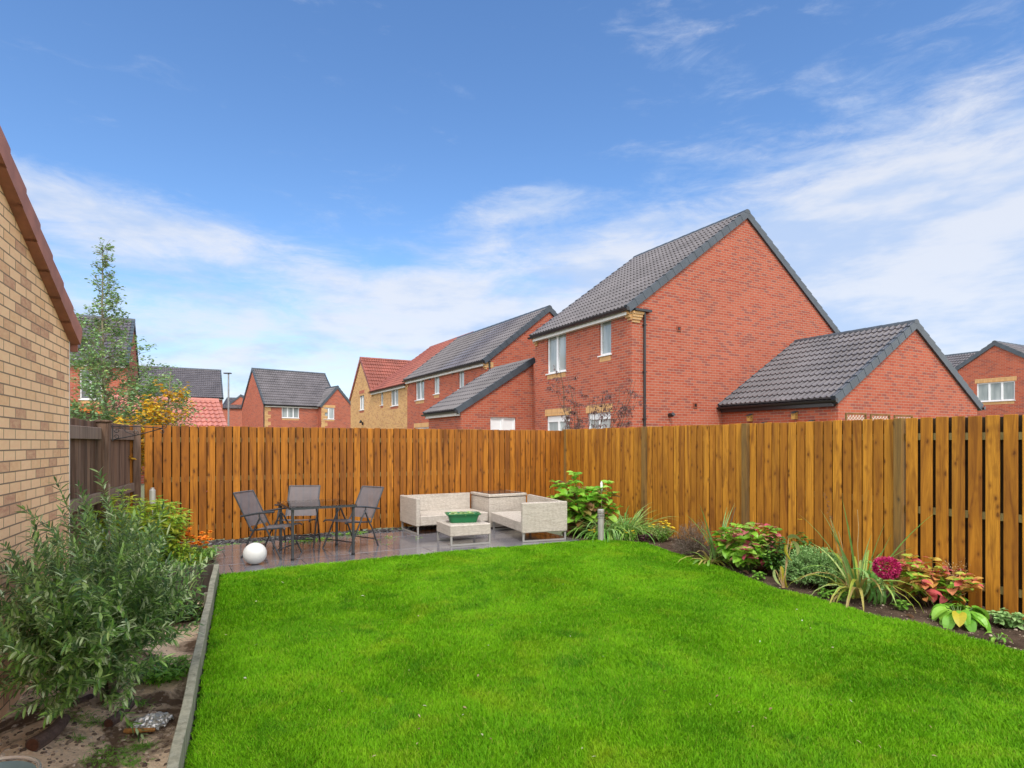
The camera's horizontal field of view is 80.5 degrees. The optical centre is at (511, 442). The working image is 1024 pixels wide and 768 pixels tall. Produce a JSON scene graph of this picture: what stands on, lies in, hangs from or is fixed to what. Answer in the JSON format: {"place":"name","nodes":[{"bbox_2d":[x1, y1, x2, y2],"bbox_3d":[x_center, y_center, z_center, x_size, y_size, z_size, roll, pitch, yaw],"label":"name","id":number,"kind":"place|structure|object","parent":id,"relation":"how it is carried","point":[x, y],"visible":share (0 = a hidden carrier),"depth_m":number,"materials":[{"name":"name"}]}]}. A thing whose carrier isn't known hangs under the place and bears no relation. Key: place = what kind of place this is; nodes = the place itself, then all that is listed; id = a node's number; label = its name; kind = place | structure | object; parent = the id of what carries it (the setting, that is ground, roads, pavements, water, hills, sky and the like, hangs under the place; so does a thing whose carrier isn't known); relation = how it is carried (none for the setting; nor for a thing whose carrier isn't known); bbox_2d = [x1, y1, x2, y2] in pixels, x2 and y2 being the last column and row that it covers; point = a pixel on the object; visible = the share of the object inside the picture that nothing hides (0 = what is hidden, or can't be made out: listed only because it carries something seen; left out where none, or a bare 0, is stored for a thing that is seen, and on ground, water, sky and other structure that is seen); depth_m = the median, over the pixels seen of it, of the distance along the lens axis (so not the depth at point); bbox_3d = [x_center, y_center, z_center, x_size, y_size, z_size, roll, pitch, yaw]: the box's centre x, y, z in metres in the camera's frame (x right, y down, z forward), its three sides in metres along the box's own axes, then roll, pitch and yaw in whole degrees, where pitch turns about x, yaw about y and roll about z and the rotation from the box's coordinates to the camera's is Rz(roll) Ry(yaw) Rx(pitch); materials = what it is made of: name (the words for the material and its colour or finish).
{"place":"outdoors","nodes":[
{"label":"outdoors","id":0,"kind":"place"},
{"bbox_2d":[70,405,133,424],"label":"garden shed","id":1,"kind":"structure","parent":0,"point":[85,409],"depth_m":15.95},
{"bbox_2d":[70,314,139,408],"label":"brick house","id":2,"kind":"structure","parent":0,"point":[131,332],"depth_m":28.28,"materials":[{"name":"red brick"}]},
{"bbox_2d":[78,366,101,403],"bbox_3d":[-18.917,-2.635,27.169,0.979,1.732,0.144,0,0,-28],"label":"window","id":3,"kind":"structure","parent":2,"relation":"in","point":[82,393],"depth_m":27.09,"materials":[{"name":"white plastic"}]},
{"bbox_2d":[102,541,214,577],"bbox_3d":[-5.379,1.590,8.148,2.665,0.066,3.163,0,0,-24],"label":"planting bed","id":4,"kind":"object","parent":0,"point":[208,561],"visible":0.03,"depth_m":9.13,"materials":[{"name":"soil"}]},
{"bbox_2d":[70,418,133,568],"bbox_3d":[-5.226,0.657,7.848,0.174,1.885,3.527,0,0,-22],"label":"weathered fence","id":5,"kind":"object","parent":4,"relation":"on","point":[93,445],"visible":0.48,"depth_m":7.49,"materials":[{"name":"wood"}]},
{"bbox_2d":[111,423,166,440],"bbox_3d":[-4.637,-0.135,7.522,0.618,0.228,0.017,0,0,-15],"label":"hanging bracket","id":6,"kind":"object","parent":5,"relation":"attached to","point":[112,426],"visible":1,"depth_m":7.50,"materials":[{"name":"black metal"}]},
{"bbox_2d":[108,484,110,552],"bbox_3d":[-4.596,1.034,6.900,0.030,1.133,0.028,0,0,23],"label":"garden cane","id":7,"kind":"object","parent":4,"relation":"on","point":[110,509],"visible":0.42,"depth_m":6.89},
{"bbox_2d":[81,489,185,568],"bbox_3d":[-4.699,1.088,7.430,1.297,1.073,1.299,0,0,0],"label":"peony","id":8,"kind":"object","parent":4,"relation":"on","point":[166,524],"visible":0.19,"depth_m":7.39,"materials":[{"name":"green plant"}]},
{"bbox_2d":[149,488,155,514],"bbox_3d":[-4.577,1.095,7.700,0.072,1.050,0.072,0,0,0],"label":"solar light","id":9,"kind":"object","parent":4,"relation":"on","point":[152,493],"visible":0.7,"depth_m":7.67,"materials":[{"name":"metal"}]},
{"bbox_2d":[118,498,194,567],"bbox_3d":[-4.521,1.159,7.659,0.838,0.929,0.901,0,0,0],"label":"peony","id":10,"kind":"object","parent":4,"relation":"on","point":[178,518],"visible":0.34,"depth_m":7.63,"materials":[{"name":"green plant"}]},
{"bbox_2d":[129,495,193,555],"bbox_3d":[-4.875,1.169,8.335,0.759,0.907,0.918,0,0,24],"label":"phlox","id":11,"kind":"object","parent":4,"relation":"on","point":[176,504],"visible":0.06,"depth_m":8.43,"materials":[{"name":"green plant"}]},
{"bbox_2d":[160,539,200,565],"bbox_3d":[-4.155,1.413,7.567,0.476,0.422,0.413,0,0,0],"label":"phlox","id":12,"kind":"object","parent":4,"relation":"on","point":[176,553],"visible":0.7,"depth_m":7.51,"materials":[{"name":"green plant"}]},
{"bbox_2d":[174,527,217,561],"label":"marigold plant","id":13,"kind":"object","parent":4,"relation":"on","point":[199,543],"visible":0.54,"depth_m":7.96,"materials":[{"name":"orange plant"}]},
{"bbox_2d":[109,394,227,483],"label":"tiled garage","id":14,"kind":"structure","parent":0,"point":[212,413],"depth_m":20.83,"materials":[{"name":"tile"}]},
{"bbox_2d":[139,365,223,410],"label":"brick house","id":15,"kind":"structure","parent":0,"point":[205,383],"depth_m":57.53,"materials":[{"name":"tile"}]},
{"bbox_2d":[223,394,243,426],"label":"brick house","id":16,"kind":"structure","parent":0,"point":[235,414],"depth_m":77.67,"materials":[{"name":"brick"}]},
{"bbox_2d":[241,368,350,428],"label":"brick house","id":17,"kind":"structure","parent":0,"point":[280,398],"depth_m":53.64,"materials":[{"name":"red brick"}]},
{"bbox_2d":[282,407,299,419],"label":"window","id":18,"kind":"structure","parent":17,"relation":"in","point":[287,413],"depth_m":52.43,"materials":[{"name":"white plastic"}]},
{"bbox_2d":[322,405,334,420],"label":"window","id":19,"kind":"structure","parent":17,"relation":"in","point":[330,408],"depth_m":53.82,"materials":[{"name":"white plastic"}]},
{"bbox_2d":[141,484,562,542],"bbox_3d":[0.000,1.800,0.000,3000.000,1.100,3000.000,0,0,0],"label":"ground","id":20,"kind":"structure","parent":0,"point":[142,497],"depth_m":15.22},
{"bbox_2d":[0,126,82,721],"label":"buff brick house","id":21,"kind":"structure","parent":20,"relation":"on","point":[41,331],"depth_m":4.52,"materials":[{"name":"brick"}]},
{"bbox_2d":[70,237,206,458],"bbox_3d":[-6.814,-1.100,10.520,2.752,5.000,2.229,0,0,0],"label":"slender tree","id":22,"kind":"object","parent":20,"relation":"on","point":[103,369],"visible":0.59,"depth_m":10.53,"materials":[{"name":"green plant"}]},
{"bbox_2d":[86,564,218,767],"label":"raised bed","id":23,"kind":"object","parent":20,"relation":"on","point":[187,716],"visible":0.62,"depth_m":4.38,"materials":[{"name":"concrete"}]},
{"bbox_2d":[0,600,203,767],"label":"sandy bed","id":24,"kind":"object","parent":23,"relation":"in","point":[176,688],"visible":0.15,"depth_m":3.97,"materials":[{"name":"soil"}]},
{"bbox_2d":[0,756,41,767],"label":"metal planter","id":25,"kind":"object","parent":24,"relation":"on","point":[14,764],"visible":1,"depth_m":2.80,"materials":[{"name":"metal"}]},
{"bbox_2d":[25,714,69,751],"bbox_3d":[-2.870,1.794,3.768,0.106,0.093,0.394,0,0,-11],"label":"log","id":26,"kind":"object","parent":24,"relation":"on","point":[49,734],"visible":0.99,"depth_m":3.67,"materials":[{"name":"brown wood"}]},
{"bbox_2d":[64,694,93,708],"bbox_3d":[-3.093,1.829,4.276,0.071,0.062,0.275,0,0,22],"label":"log","id":27,"kind":"object","parent":24,"relation":"on","point":[86,697],"visible":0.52,"depth_m":4.31,"materials":[{"name":"brown wood"}]},
{"bbox_2d":[20,657,161,767],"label":"sparse weeds","id":28,"kind":"object","parent":24,"relation":"on","point":[122,751],"visible":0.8,"depth_m":3.77,"materials":[{"name":"plant"}]},
{"bbox_2d":[0,466,223,745],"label":"olive bush","id":29,"kind":"object","parent":24,"relation":"on","point":[81,628],"visible":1,"depth_m":3.69,"materials":[{"name":"green plant"}]},
{"bbox_2d":[104,699,134,727],"bbox_3d":[-2.680,1.848,4.162,0.077,0.073,0.391,0,0,-11],"label":"driftwood","id":30,"kind":"object","parent":24,"relation":"on","point":[111,721],"visible":0.73,"depth_m":4.02,"materials":[{"name":"brown wood"}]},
{"bbox_2d":[123,728,155,733],"bbox_3d":[-2.430,1.875,3.942,0.198,0.048,0.056,0,0,0],"label":"bark strip","id":31,"kind":"object","parent":24,"relation":"on","point":[127,730],"visible":0.83,"depth_m":3.93,"materials":[{"name":"wood"}]},
{"bbox_2d":[131,712,173,729],"bbox_3d":[-2.425,1.863,4.079,0.232,0.068,0.249,0,0,0],"label":"crumpled foil","id":32,"kind":"object","parent":24,"relation":"on","point":[156,720],"visible":0.98,"depth_m":4.04,"materials":[{"name":"grey"}]},
{"bbox_2d":[135,654,192,687],"bbox_3d":[-2.786,1.813,4.818,0.536,0.203,0.511,0,0,0],"label":"geranium","id":33,"kind":"object","parent":24,"relation":"on","point":[179,668],"visible":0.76,"depth_m":4.80,"materials":[{"name":"green plant"}]},
{"bbox_2d":[158,593,215,622],"bbox_3d":[-3.462,1.741,6.352,0.782,0.272,0.777,0,0,0],"label":"periwinkle","id":34,"kind":"object","parent":24,"relation":"on","point":[199,610],"visible":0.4,"depth_m":6.29,"materials":[{"name":"green plant"}]},
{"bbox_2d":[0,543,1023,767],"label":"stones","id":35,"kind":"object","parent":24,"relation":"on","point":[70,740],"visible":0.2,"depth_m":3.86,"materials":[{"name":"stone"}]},
{"bbox_2d":[110,372,195,474],"bbox_3d":[-6.256,0.100,10.085,1.989,2.601,1.988,0,0,0],"label":"maple tree","id":36,"kind":"object","parent":20,"relation":"on","point":[150,410],"visible":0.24,"depth_m":9.94,"materials":[{"name":"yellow plant"}]},
{"bbox_2d":[223,373,231,425],"bbox_3d":[-18.812,-1.699,40.000,0.480,5.899,0.240,0,0,0],"label":"street lamp","id":37,"kind":"object","parent":20,"relation":"on","point":[228,396],"visible":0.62,"depth_m":39.95,"materials":[{"name":"metal"}]},
{"bbox_2d":[546,365,648,429],"bbox_3d":[2.009,-0.197,13.946,2.444,3.109,1.165,0,0,0],"label":"acer tree","id":38,"kind":"object","parent":20,"relation":"on","point":[607,396],"visible":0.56,"depth_m":13.88,"materials":[{"name":"red plant"}]},
{"bbox_2d":[527,209,839,430],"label":"brick house","id":39,"kind":"structure","parent":20,"relation":"on","point":[696,327],"depth_m":18.26,"materials":[{"name":"red brick"}]},
{"bbox_2d":[545,334,566,379],"bbox_3d":[1.479,-2.869,19.927,0.144,1.458,1.228,0,0,-28],"label":"window","id":40,"kind":"structure","parent":39,"relation":"in","point":[556,345],"depth_m":19.93,"materials":[{"name":"glass"}]},
{"bbox_2d":[545,407,570,430],"bbox_3d":[1.542,0.010,19.860,0.103,2.276,1.559,0,0,-28],"label":"patio door","id":41,"kind":"structure","parent":39,"relation":"in","point":[555,422],"depth_m":20.00,"materials":[{"name":"white plastic"}]},
{"bbox_2d":[586,404,611,428],"bbox_3d":[2.604,0.010,17.895,0.103,2.276,1.296,0,0,-28],"label":"patio door","id":42,"kind":"structure","parent":39,"relation":"in","point":[589,409],"depth_m":17.91,"materials":[{"name":"white plastic"}]},
{"bbox_2d":[597,321,611,361],"bbox_3d":[2.735,-2.989,17.613,0.144,1.218,0.644,0,0,-28],"label":"window","id":43,"kind":"structure","parent":39,"relation":"in","point":[605,327],"depth_m":17.68,"materials":[{"name":"glass"}]},
{"bbox_2d":[716,319,985,424],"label":"brick garage","id":44,"kind":"structure","parent":20,"relation":"on","point":[902,368],"depth_m":16.70,"materials":[{"name":"tile"}]},
{"bbox_2d":[791,411,797,418],"bbox_3d":[7.458,-0.739,15.990,0.154,0.214,0.140,0,0,-28],"label":"bird box","id":45,"kind":"object","parent":44,"relation":"attached to","point":[794,414],"visible":1,"depth_m":15.95,"materials":[{"name":"brown wood"}]},
{"bbox_2d":[845,413,866,420],"bbox_3d":[7.223,0.271,12.700,0.588,1.800,0.030,0,0,-21],"label":"trellis","id":46,"kind":"object","parent":20,"relation":"on","point":[861,414],"visible":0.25,"depth_m":12.70,"materials":[{"name":"wood"}]},
{"bbox_2d":[870,414,889,418],"bbox_3d":[7.732,0.294,12.700,0.575,1.800,0.030,0,0,-22],"label":"trellis","id":47,"kind":"object","parent":20,"relation":"on","point":[881,415],"visible":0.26,"depth_m":12.68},
{"bbox_2d":[893,415,912,418],"bbox_3d":[8.219,0.316,12.700,0.561,1.800,0.030,0,0,-22],"label":"trellis","id":48,"kind":"object","parent":20,"relation":"on","point":[901,416],"visible":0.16,"depth_m":12.67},
{"bbox_2d":[205,526,577,573],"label":"patio","id":49,"kind":"structure","parent":0,"point":[398,543],"depth_m":9.34,"materials":[{"name":"stone"}]},
{"bbox_2d":[243,543,266,563],"bbox_3d":[-3.392,1.458,7.979,0.296,0.284,0.296,0,0,0],"label":"globe light","id":50,"kind":"object","parent":49,"relation":"on","point":[254,553],"visible":1,"depth_m":7.88,"materials":[{"name":"white plastic"}]},
{"bbox_2d":[233,490,302,559],"bbox_3d":[-3.478,1.147,8.628,0.791,0.918,0.616,0,0,8],"label":"folding chair","id":51,"kind":"object","parent":49,"relation":"on","point":[250,507],"visible":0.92,"depth_m":8.64,"materials":[{"name":"fabric"}]},
{"bbox_2d":[272,485,320,548],"bbox_3d":[-3.346,1.147,9.509,0.616,0.918,0.791,0,0,-6],"label":"folding chair","id":52,"kind":"object","parent":49,"relation":"on","point":[303,492],"visible":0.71,"depth_m":9.75,"materials":[{"name":"metal"}]},
{"bbox_2d":[277,499,356,560],"bbox_3d":[-2.866,1.237,8.849,0.918,0.726,1.030,0,0,-30],"label":"dining table","id":53,"kind":"object","parent":49,"relation":"on","point":[336,504],"visible":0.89,"depth_m":8.63,"materials":[{"name":"metal"}]},
{"bbox_2d":[322,486,383,551],"bbox_3d":[-2.437,1.147,9.349,0.616,0.918,0.791,0,0,34],"label":"folding chair","id":54,"kind":"object","parent":49,"relation":"on","point":[368,499],"visible":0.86,"depth_m":9.49,"materials":[{"name":"metal"}]},
{"bbox_2d":[400,492,487,534],"bbox_3d":[-1.256,1.278,11.175,1.400,0.636,0.860,0,0,-30],"label":"rattan sofa","id":55,"kind":"object","parent":49,"relation":"on","point":[418,511],"visible":0.74,"depth_m":11.17,"materials":[{"name":"beige wicker"}]},
{"bbox_2d":[437,519,490,545],"bbox_3d":[-0.787,1.435,9.769,0.680,0.321,0.680,0,0,-25],"label":"coffee table","id":56,"kind":"object","parent":49,"relation":"on","point":[456,530],"visible":0.96,"depth_m":9.52,"materials":[{"name":"wicker"}]},
{"bbox_2d":[445,511,480,522],"bbox_3d":[-0.796,1.202,9.787,0.560,0.142,0.390,0,0,-11],"label":"plastic tub","id":57,"kind":"object","parent":56,"relation":"on","point":[461,518],"visible":0.97,"depth_m":9.64,"materials":[{"name":"plastic"}]},
{"bbox_2d":[448,511,475,517],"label":"leafy cuttings","id":58,"kind":"object","parent":57,"relation":"in","point":[469,512],"visible":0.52,"depth_m":9.79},
{"bbox_2d":[471,490,526,527],"bbox_3d":[-0.268,1.267,11.804,0.824,0.626,0.804,0,0,-30],"label":"sofa","id":59,"kind":"object","parent":49,"relation":"on","point":[489,502],"visible":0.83,"depth_m":11.48,"materials":[{"name":"wicker"}]},
{"bbox_2d":[491,494,566,541],"bbox_3d":[0.260,1.278,10.564,0.800,0.636,1.580,0,0,-21],"label":"rattan sofa","id":60,"kind":"object","parent":49,"relation":"on","point":[536,514],"visible":1,"depth_m":9.88,"materials":[{"name":"beige wicker"}]},
{"bbox_2d":[349,331,473,428],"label":"brick house","id":61,"kind":"structure","parent":0,"point":[378,397],"depth_m":39.41,"materials":[{"name":"beige brick"}]},
{"bbox_2d":[359,390,363,412],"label":"window","id":62,"kind":"structure","parent":61,"relation":"in","point":[361,410],"depth_m":41.46,"materials":[{"name":"white plastic"}]},
{"bbox_2d":[390,389,398,408],"bbox_3d":[-6.925,-2.601,35.762,0.144,1.166,1.392,0,0,-31],"label":"window","id":63,"kind":"structure","parent":61,"relation":"in","point":[395,392],"depth_m":35.74,"materials":[{"name":"white plastic"}]},
{"bbox_2d":[421,357,534,429],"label":"brick garage","id":64,"kind":"structure","parent":0,"point":[501,397],"depth_m":21.34,"materials":[{"name":"red brick"}]},
{"bbox_2d":[490,417,514,429],"bbox_3d":[-0.341,0.150,21.208,0.996,2.096,0.054,0,0,-28],"label":"white door","id":65,"kind":"structure","parent":64,"relation":"in","point":[496,423],"depth_m":21.19,"materials":[{"name":"plastic"}]},
{"bbox_2d":[402,305,556,429],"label":"brick house","id":66,"kind":"structure","parent":0,"point":[457,363],"depth_m":27.25,"materials":[{"name":"red brick"}]},
{"bbox_2d":[415,380,423,403],"bbox_3d":[-4.617,-2.633,30.421,0.144,1.290,1.233,0,0,-30],"label":"window","id":67,"kind":"structure","parent":66,"relation":"in","point":[419,385],"depth_m":30.45,"materials":[{"name":"white plastic"}]},
{"bbox_2d":[414,422,428,428],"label":"window","id":68,"kind":"structure","parent":66,"relation":"in","point":[416,425],"depth_m":30.20,"materials":[{"name":"stone"}]},
{"bbox_2d":[433,377,439,397],"bbox_3d":[-3.546,-2.700,28.609,0.144,1.121,0.717,0,0,-30],"label":"window","id":69,"kind":"structure","parent":66,"relation":"in","point":[437,378],"depth_m":28.71,"materials":[{"name":"white plastic"}]},
{"bbox_2d":[458,371,463,389],"bbox_3d":[-2.179,-2.719,26.288,0.144,1.115,0.618,0,0,-30],"label":"window","id":70,"kind":"structure","parent":66,"relation":"in","point":[461,373],"depth_m":26.41,"materials":[{"name":"white plastic"}]},
{"bbox_2d":[0,0,1023,402],"label":"sky","id":71,"kind":"structure","parent":0,"point":[320,186],"materials":[{"name":"blue"}]},
{"bbox_2d":[183,539,1023,767],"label":"lawn","id":72,"kind":"structure","parent":0,"point":[444,757],"depth_m":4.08,"materials":[{"name":"plant"}]},
{"bbox_2d":[597,509,604,540],"bbox_3d":[1.465,1.358,9.962,0.120,0.537,0.120,0,0,0],"label":"bollard light","id":73,"kind":"object","parent":72,"relation":"on","point":[600,512],"visible":0.98,"depth_m":9.92,"materials":[{"name":"metal"}]},
{"bbox_2d":[562,528,1023,650],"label":"soil bed","id":74,"kind":"object","parent":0,"point":[896,612],"visible":0.3,"depth_m":6.75,"materials":[{"name":"soil"}]},
{"bbox_2d":[547,471,622,535],"bbox_3d":[1.285,1.067,10.749,1.319,1.156,1.186,0,0,21],"label":"hydrangea","id":75,"kind":"object","parent":74,"relation":"on","point":[585,506],"visible":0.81,"depth_m":10.60,"materials":[{"name":"green leaf"},{"name":"plant stem"}]},
{"bbox_2d":[587,529,597,539],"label":"bedding plant","id":76,"kind":"object","parent":74,"relation":"on","point":[592,535],"visible":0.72,"depth_m":10.01,"materials":[{"name":"green plant"}]},
{"bbox_2d":[560,512,646,541],"bbox_3d":[1.558,1.635,10.447,1.875,0.891,1.746,0,0,0],"label":"daylily","id":77,"kind":"object","parent":74,"relation":"on","point":[607,534],"visible":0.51,"depth_m":10.23,"materials":[{"name":"plant"}]},
{"bbox_2d":[580,503,675,543],"bbox_3d":[1.951,1.533,10.680,1.993,0.953,1.937,0,0,0],"label":"daylily","id":78,"kind":"object","parent":74,"relation":"on","point":[637,522],"visible":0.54,"depth_m":10.36,"materials":[{"name":"plant"}]},
{"bbox_2d":[624,530,635,540],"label":"bedding plant","id":79,"kind":"object","parent":74,"relation":"on","point":[631,535],"visible":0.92,"depth_m":10.04,"materials":[{"name":"green plant"}]},
{"bbox_2d":[636,534,651,541],"bbox_3d":[2.210,1.576,10.041,0.270,0.134,0.280,0,0,0],"label":"heuchera","id":80,"kind":"object","parent":74,"relation":"on","point":[644,538],"visible":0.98,"depth_m":10.00,"materials":[{"name":"purple plant"}]},
{"bbox_2d":[648,520,674,541],"bbox_3d":[2.514,1.473,10.174,0.476,0.351,0.504,0,0,-39],"label":"potentilla","id":81,"kind":"object","parent":74,"relation":"on","point":[664,535],"visible":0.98,"depth_m":10.13,"materials":[{"name":"green plant"}]},
{"bbox_2d":[670,518,716,556],"bbox_3d":[2.688,1.382,8.916,0.756,0.587,0.754,0,0,0],"label":"dry lavender","id":82,"kind":"object","parent":74,"relation":"on","point":[694,546],"visible":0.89,"depth_m":8.85,"materials":[{"name":"plant"}]},
{"bbox_2d":[678,549,733,570],"bbox_3d":[2.752,1.754,8.542,1.065,0.588,0.778,0,0,0],"label":"crocosmia","id":83,"kind":"object","parent":74,"relation":"on","point":[707,559],"visible":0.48,"depth_m":8.47,"materials":[{"name":"plant"}]},
{"bbox_2d":[688,506,738,561],"bbox_3d":[2.901,1.277,8.573,0.756,0.834,0.624,0,0,0],"label":"gladiolus","id":84,"kind":"object","parent":74,"relation":"on","point":[712,544],"visible":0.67,"depth_m":8.57,"materials":[{"name":"plant"}]},
{"bbox_2d":[707,522,782,570],"bbox_3d":[3.204,1.414,8.236,0.927,0.638,1.048,0,0,0],"label":"hydrangea","id":85,"kind":"object","parent":74,"relation":"on","point":[739,551],"visible":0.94,"depth_m":8.10,"materials":[{"name":"plant"}]},
{"bbox_2d":[752,570,766,579],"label":"weed","id":86,"kind":"object","parent":74,"relation":"on","point":[760,576],"visible":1,"depth_m":7.68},
{"bbox_2d":[751,536,795,575],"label":"rose bush","id":87,"kind":"object","parent":74,"relation":"on","point":[771,562],"visible":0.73,"depth_m":7.85,"materials":[{"name":"green plant"}]},
{"bbox_2d":[773,534,800,587],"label":"wilting hosta","id":88,"kind":"object","parent":74,"relation":"on","point":[781,576],"visible":1,"depth_m":7.33,"materials":[{"name":"plant"}]},
{"bbox_2d":[562,414,1023,619],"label":"fence","id":89,"kind":"object","parent":74,"relation":"on","point":[959,479],"visible":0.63,"depth_m":7.81,"materials":[{"name":"orange wood"}]},
{"bbox_2d":[787,519,813,553],"bbox_3d":[3.881,1.387,8.181,0.437,0.735,0.378,0,0,-22],"label":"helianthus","id":90,"kind":"object","parent":74,"relation":"on","point":[804,543],"visible":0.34,"depth_m":8.08,"materials":[{"name":"green plant"}]},
{"bbox_2d":[777,544,847,587],"bbox_3d":[3.769,1.498,7.488,0.932,0.498,0.833,0,0,0],"label":"lavender","id":91,"kind":"object","parent":74,"relation":"on","point":[804,558],"visible":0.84,"depth_m":7.35,"materials":[{"name":"plant"}]},
{"bbox_2d":[816,587,834,597],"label":"weed","id":92,"kind":"object","parent":74,"relation":"on","point":[822,592],"visible":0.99,"depth_m":6.91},
{"bbox_2d":[833,591,853,601],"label":"weed","id":93,"kind":"object","parent":74,"relation":"on","point":[843,596],"visible":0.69,"depth_m":6.81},
{"bbox_2d":[787,496,935,610],"bbox_3d":[3.973,1.318,6.932,1.667,1.494,1.486,0,0,0],"label":"crocosmia","id":94,"kind":"object","parent":74,"relation":"on","point":[860,587],"visible":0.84,"depth_m":6.85,"materials":[{"name":"plant"}]},
{"bbox_2d":[871,556,901,605],"bbox_3d":[3.961,1.498,6.443,0.290,0.605,0.349,0,0,-30],"label":"hydrangea bloom","id":95,"kind":"object","parent":74,"relation":"on","point":[891,574],"visible":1,"depth_m":6.38,"materials":[{"name":"pink plant"}]},
{"bbox_2d":[891,599,912,609],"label":"weed","id":96,"kind":"object","parent":74,"relation":"on","point":[899,606],"visible":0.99,"depth_m":6.51,"materials":[{"name":"plant"}]},
{"bbox_2d":[886,553,983,606],"bbox_3d":[4.685,1.531,6.735,0.866,0.564,0.969,0,0,0],"label":"hydrangea","id":97,"kind":"object","parent":74,"relation":"on","point":[935,587],"visible":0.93,"depth_m":6.62,"materials":[{"name":"red plant"}]},
{"bbox_2d":[940,561,967,602],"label":"dry flower heads","id":98,"kind":"object","parent":74,"relation":"on","point":[952,574],"visible":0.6,"depth_m":6.70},
{"bbox_2d":[929,603,990,631],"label":"hosta","id":99,"kind":"object","parent":74,"relation":"on","point":[949,616],"visible":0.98,"depth_m":6.02,"materials":[{"name":"green plant"}]},
{"bbox_2d":[984,631,1012,643],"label":"seedling","id":100,"kind":"object","parent":74,"relation":"on","point":[993,637],"visible":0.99,"depth_m":5.58,"materials":[{"name":"green plant"}]},
{"bbox_2d":[988,608,1023,629],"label":"variegated plant","id":101,"kind":"object","parent":74,"relation":"on","point":[1003,619],"visible":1,"depth_m":5.99,"materials":[{"name":"plant"}]},
{"bbox_2d":[945,340,1023,416],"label":"brick house","id":102,"kind":"structure","parent":0,"point":[992,374],"depth_m":32.22,"materials":[{"name":"red brick"}]},
{"bbox_2d":[975,376,1016,404],"bbox_3d":[25.752,-2.764,32.211,0.144,1.412,1.887,0,0,-28],"label":"window","id":103,"kind":"structure","parent":102,"relation":"in","point":[1002,392],"depth_m":32.17,"materials":[{"name":"white plastic"}]},
{"label":"gravel strip","id":104,"kind":"structure","parent":0,"visible":0},
{"bbox_2d":[201,525,436,544],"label":"slate chippings","id":105,"kind":"object","parent":104,"relation":"on","point":[229,541],"visible":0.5,"depth_m":10.34,"materials":[{"name":"gravel"}]},
{"bbox_2d":[129,425,563,542],"bbox_3d":[-2.385,0.683,11.258,8.217,1.925,0.105,0,0,-29],"label":"back fence","id":106,"kind":"object","parent":104,"relation":"on","point":[203,473],"visible":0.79,"depth_m":10.71,"materials":[{"name":"orange wood"}]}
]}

